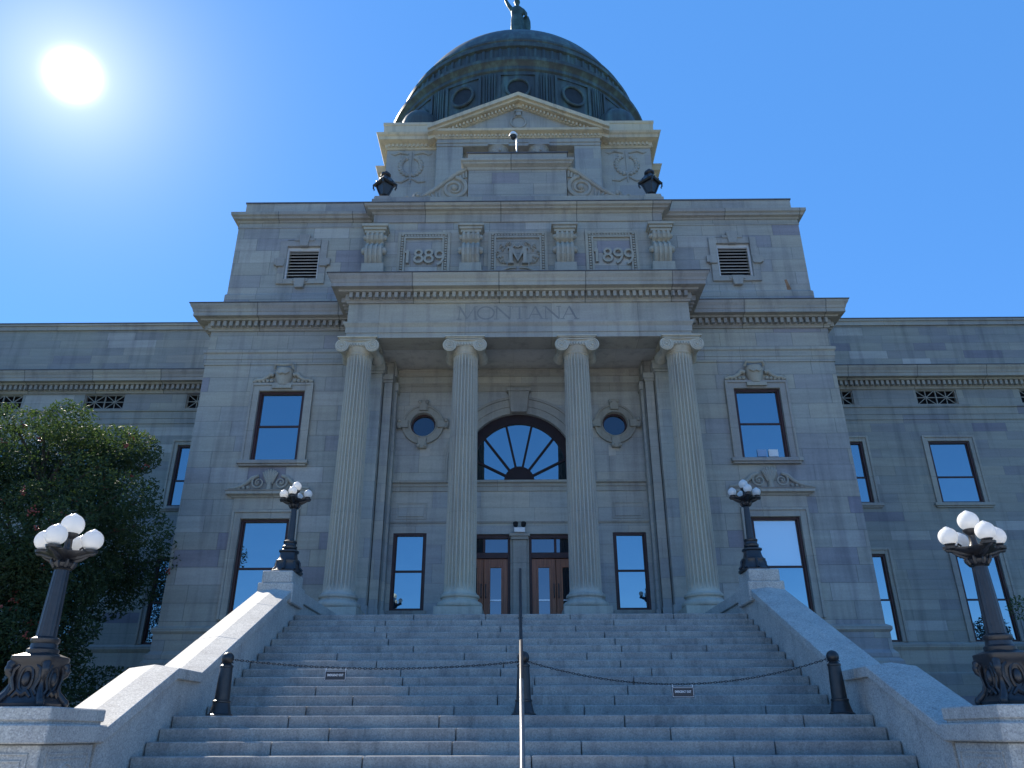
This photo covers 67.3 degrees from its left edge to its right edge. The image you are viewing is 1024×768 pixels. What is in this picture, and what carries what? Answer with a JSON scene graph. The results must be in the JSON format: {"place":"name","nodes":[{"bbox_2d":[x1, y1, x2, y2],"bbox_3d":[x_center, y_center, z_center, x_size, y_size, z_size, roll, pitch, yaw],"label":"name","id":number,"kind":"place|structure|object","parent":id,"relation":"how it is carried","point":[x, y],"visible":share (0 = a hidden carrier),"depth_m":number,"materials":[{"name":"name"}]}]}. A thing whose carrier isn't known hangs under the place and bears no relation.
{"place":"outdoors","nodes":[
{"label":"outdoors","id":0,"kind":"place"},
{"bbox_2d":[0,29,1023,706],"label":"capitol building","id":1,"kind":"structure","parent":0,"point":[452,357],"depth_m":24.02,"materials":[{"name":"stone"}]},
{"bbox_2d":[20,563,90,643],"bbox_3d":[-15.236,7.155,25.828,1.890,3.056,0.206,0,-25,0],"label":"window","id":2,"kind":"structure","parent":1,"relation":"in","point":[41,563],"depth_m":25.48,"materials":[{"name":"red paint"}]},
{"bbox_2d":[52,440,118,511],"bbox_3d":[-15.245,3.286,27.591,2.060,2.672,0.315,0,-25,0],"label":"window","id":3,"kind":"structure","parent":1,"relation":"in","point":[74,440],"depth_m":27.67,"materials":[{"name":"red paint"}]},
{"bbox_2d":[134,551,170,643],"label":"window","id":4,"kind":"structure","parent":1,"relation":"in","point":[153,614],"depth_m":25.60,"materials":[{"name":"red paint"}]},
{"bbox_2d":[158,439,191,510],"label":"window","id":5,"kind":"structure","parent":1,"relation":"in","point":[174,500],"depth_m":27.57,"materials":[{"name":"red paint"}]},
{"bbox_2d":[216,469,309,619],"bbox_3d":[-7.025,4.436,21.614,2.453,4.236,0.372,0,-25,0],"label":"window","id":6,"kind":"structure","parent":1,"relation":"in","point":[260,542],"depth_m":21.79,"materials":[{"name":"red paint"}]},
{"bbox_2d":[236,363,313,466],"bbox_3d":[-7.033,0.909,23.217,2.080,3.297,0.490,0,-25,0],"label":"window","id":7,"kind":"structure","parent":1,"relation":"in","point":[281,433],"depth_m":23.22,"materials":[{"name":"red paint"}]},
{"bbox_2d":[373,171,396,195],"bbox_3d":[-4.488,-7.007,27.176,0.636,1.295,0.636,22,-33,-40],"label":"roof lantern","id":8,"kind":"object","parent":1,"relation":"on","point":[385,184],"visible":0.85,"depth_m":27.02,"materials":[{"name":"metal"}]},
{"bbox_2d":[385,533,426,614],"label":"window","id":9,"kind":"structure","parent":1,"relation":"in","point":[409,549],"depth_m":22.13,"materials":[{"name":"glass"}]},
{"bbox_2d":[397,400,448,448],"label":"oculus window","id":10,"kind":"structure","parent":1,"relation":"in","point":[425,430],"depth_m":23.99,"materials":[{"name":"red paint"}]},
{"bbox_2d":[476,535,509,614],"bbox_3d":[-0.814,5.676,22.070,1.560,2.724,0.184,0,-25,0],"label":"entrance doorway","id":11,"kind":"structure","parent":1,"relation":"in","point":[492,551],"depth_m":22.16,"materials":[{"name":"red paint"}]},
{"bbox_2d":[509,131,516,151],"bbox_3d":[0.070,-8.853,28.246,0.297,1.005,0.524,-5,-25,10],"label":"security camera","id":12,"kind":"object","parent":1,"relation":"on","point":[512,135],"visible":0.9,"depth_m":28.16,"materials":[{"name":"white paint"}]},
{"bbox_2d":[504,0,530,29],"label":"statue","id":13,"kind":"object","parent":1,"relation":"on","point":[518,19],"visible":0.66,"depth_m":52.92,"materials":[{"name":"teal metal"}]},
{"bbox_2d":[513,521,525,532],"bbox_3d":[0.220,4.161,22.375,0.389,0.319,0.265,0,-25,0],"label":"twin floodlight","id":14,"kind":"object","parent":1,"relation":"attached to","point":[519,529],"visible":1,"depth_m":22.30,"materials":[{"name":"white paint"}]},
{"bbox_2d":[529,534,569,613],"bbox_3d":[1.266,5.664,22.054,1.560,2.724,0.184,0,-25,0],"label":"entrance doorway","id":15,"kind":"structure","parent":1,"relation":"in","point":[546,576],"depth_m":22.15,"materials":[{"name":"red paint"}]},
{"bbox_2d":[592,399,640,447],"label":"oculus window","id":16,"kind":"structure","parent":1,"relation":"in","point":[612,429],"depth_m":23.94,"materials":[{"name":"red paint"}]},
{"bbox_2d":[613,532,654,613],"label":"window","id":17,"kind":"structure","parent":1,"relation":"in","point":[633,596],"depth_m":22.07,"materials":[{"name":"glass"}]},
{"bbox_2d":[638,169,662,193],"bbox_3d":[4.872,-7.061,27.102,0.636,1.295,0.636,22,-33,-40],"label":"roof lantern","id":18,"kind":"object","parent":1,"relation":"on","point":[649,182],"visible":0.9,"depth_m":26.96,"materials":[{"name":"metal"}]},
{"bbox_2d":[757,449,766,456],"bbox_3d":[7.375,2.036,22.679,0.270,0.220,0.006,0,-25,0],"label":"paper sheet","id":19,"kind":"object","parent":1,"relation":"on","point":[762,452],"visible":1,"depth_m":22.68,"materials":[{"name":"paper"}]},
{"bbox_2d":[724,360,803,463],"bbox_3d":[7.446,0.824,23.103,2.080,3.297,0.490,0,-25,0],"label":"window","id":20,"kind":"structure","parent":1,"relation":"in","point":[755,416],"depth_m":23.13,"materials":[{"name":"red paint"}]},
{"bbox_2d":[768,449,778,456],"bbox_3d":[7.710,2.034,22.676,0.280,0.220,0.006,0,-25,0],"label":"paper sheet","id":21,"kind":"object","parent":1,"relation":"on","point":[773,452],"visible":1,"depth_m":22.68,"materials":[{"name":"white paper"}]},
{"bbox_2d":[728,467,825,617],"bbox_3d":[7.454,4.352,21.501,2.453,4.236,0.372,0,-25,0],"label":"window","id":22,"kind":"structure","parent":1,"relation":"in","point":[775,521],"depth_m":21.68,"materials":[{"name":"red paint"}]},
{"bbox_2d":[849,436,884,507],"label":"window","id":23,"kind":"structure","parent":1,"relation":"in","point":[856,442],"depth_m":27.37,"materials":[{"name":"red paint"}]},
{"bbox_2d":[871,548,908,641],"bbox_3d":[11.922,6.997,25.615,1.890,3.056,0.206,0,-25,0],"label":"window","id":24,"kind":"structure","parent":1,"relation":"in","point":[889,612],"depth_m":25.62,"materials":[{"name":"red paint"}]},
{"bbox_2d":[921,435,995,507],"bbox_3d":[15.753,3.105,27.348,2.060,2.672,0.315,0,-25,0],"label":"window","id":25,"kind":"structure","parent":1,"relation":"in","point":[955,483],"depth_m":27.36,"materials":[{"name":"glass"}]},
{"bbox_2d":[948,552,1023,641],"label":"window","id":26,"kind":"structure","parent":1,"relation":"in","point":[963,575],"depth_m":25.54,"materials":[{"name":"glass"}]},
{"bbox_2d":[0,0,1023,322],"label":"sky","id":27,"kind":"structure","parent":0,"point":[132,132],"materials":[{"name":"blue"}]},
{"label":"ground","id":28,"kind":"structure","parent":0,"visible":0},
{"bbox_2d":[0,398,180,707],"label":"rowan tree","id":29,"kind":"object","parent":28,"relation":"on","point":[81,485],"visible":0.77,"depth_m":19.31,"materials":[{"name":"green plant"}]},
{"bbox_2d":[0,570,336,767],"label":"stair parapet","id":30,"kind":"structure","parent":28,"relation":"on","point":[122,719],"depth_m":9.44,"materials":[{"name":"stone"}]},
{"bbox_2d":[0,513,103,706],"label":"lamp post","id":31,"kind":"object","parent":30,"relation":"on","point":[37,673],"visible":1,"depth_m":8.06,"materials":[{"name":"metal"}]},
{"bbox_2d":[271,482,311,575],"bbox_3d":[-4.548,2.950,15.914,0.653,1.934,0.653,8,-26,-17],"label":"lamp post","id":32,"kind":"object","parent":30,"relation":"on","point":[294,500],"visible":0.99,"depth_m":15.79,"materials":[{"name":"metal"}]},
{"bbox_2d":[129,613,917,767],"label":"entrance staircase","id":33,"kind":"structure","parent":28,"relation":"on","point":[287,716],"depth_m":11.28,"materials":[{"name":"stone"}]},
{"bbox_2d":[206,652,233,715],"bbox_3d":[-3.836,3.994,10.254,0.330,0.797,0.330,0,-25,0],"label":"bollard","id":34,"kind":"object","parent":33,"relation":"on","point":[221,701],"visible":0.98,"depth_m":10.16,"materials":[{"name":"black metal"}]},
{"bbox_2d":[233,659,516,669],"bbox_3d":[-1.841,3.766,10.337,3.869,0.146,0.030,0,-25,0],"label":"chain","id":35,"kind":"object","parent":34,"relation":"hanging from","point":[381,667],"visible":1,"depth_m":10.32,"materials":[{"name":"black paint"}]},
{"bbox_2d":[324,668,346,680],"bbox_3d":[-2.362,3.883,10.288,0.290,0.166,0.015,0,-25,0],"label":"hanging sign","id":36,"kind":"object","parent":35,"relation":"hanging from","point":[339,675],"visible":1,"depth_m":10.28,"materials":[{"name":"black metal"}]},
{"bbox_2d":[518,568,524,767],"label":"handrail","id":37,"kind":"object","parent":33,"relation":"on","point":[521,719],"visible":0.91,"depth_m":8.68,"materials":[{"name":"metal"}]},
{"bbox_2d":[511,651,535,714],"bbox_3d":[0.153,3.971,10.223,0.330,0.797,0.330,0,-25,0],"label":"bollard","id":38,"kind":"object","parent":33,"relation":"on","point":[528,708],"visible":0.69,"depth_m":10.12,"materials":[{"name":"black metal"}]},
{"bbox_2d":[826,650,855,713],"bbox_3d":[4.303,3.947,10.190,0.330,0.797,0.330,0,-25,0],"label":"bollard","id":39,"kind":"object","parent":33,"relation":"on","point":[840,703],"visible":0.98,"depth_m":10.10,"materials":[{"name":"black metal"}]},
{"bbox_2d":[528,658,827,684],"bbox_3d":[2.228,3.839,10.261,4.028,0.342,0.032,0,-25,0],"label":"chain","id":40,"kind":"object","parent":39,"relation":"hanging from","point":[681,683],"visible":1,"depth_m":10.22,"materials":[{"name":"black paint"}]},
{"bbox_2d":[672,684,693,697],"bbox_3d":[2.259,4.054,10.161,0.290,0.166,0.015,0,-25,0],"label":"hanging sign","id":41,"kind":"object","parent":40,"relation":"hanging from","point":[682,692],"visible":1,"depth_m":10.15,"materials":[{"name":"black metal"}]},
{"bbox_2d":[705,569,1023,767],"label":"stair parapet","id":42,"kind":"structure","parent":28,"relation":"on","point":[926,719],"depth_m":9.49,"materials":[{"name":"stone"}]},
{"bbox_2d":[728,479,770,573],"bbox_3d":[4.871,2.895,15.840,0.653,1.934,0.653,-9,-26,18],"label":"lamp post","id":43,"kind":"object","parent":42,"relation":"on","point":[745,499],"visible":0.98,"depth_m":15.72,"materials":[{"name":"metal"}]},
{"bbox_2d":[938,510,1023,704],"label":"lamp post","id":44,"kind":"object","parent":42,"relation":"on","point":[998,665],"visible":0.99,"depth_m":8.03,"materials":[{"name":"metal"}]},
{"bbox_2d":[1005,595,1023,620],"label":"shrub","id":45,"kind":"object","parent":28,"relation":"on","point":[1015,609],"visible":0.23,"depth_m":23.14,"materials":[{"name":"green plant"}]}
]}

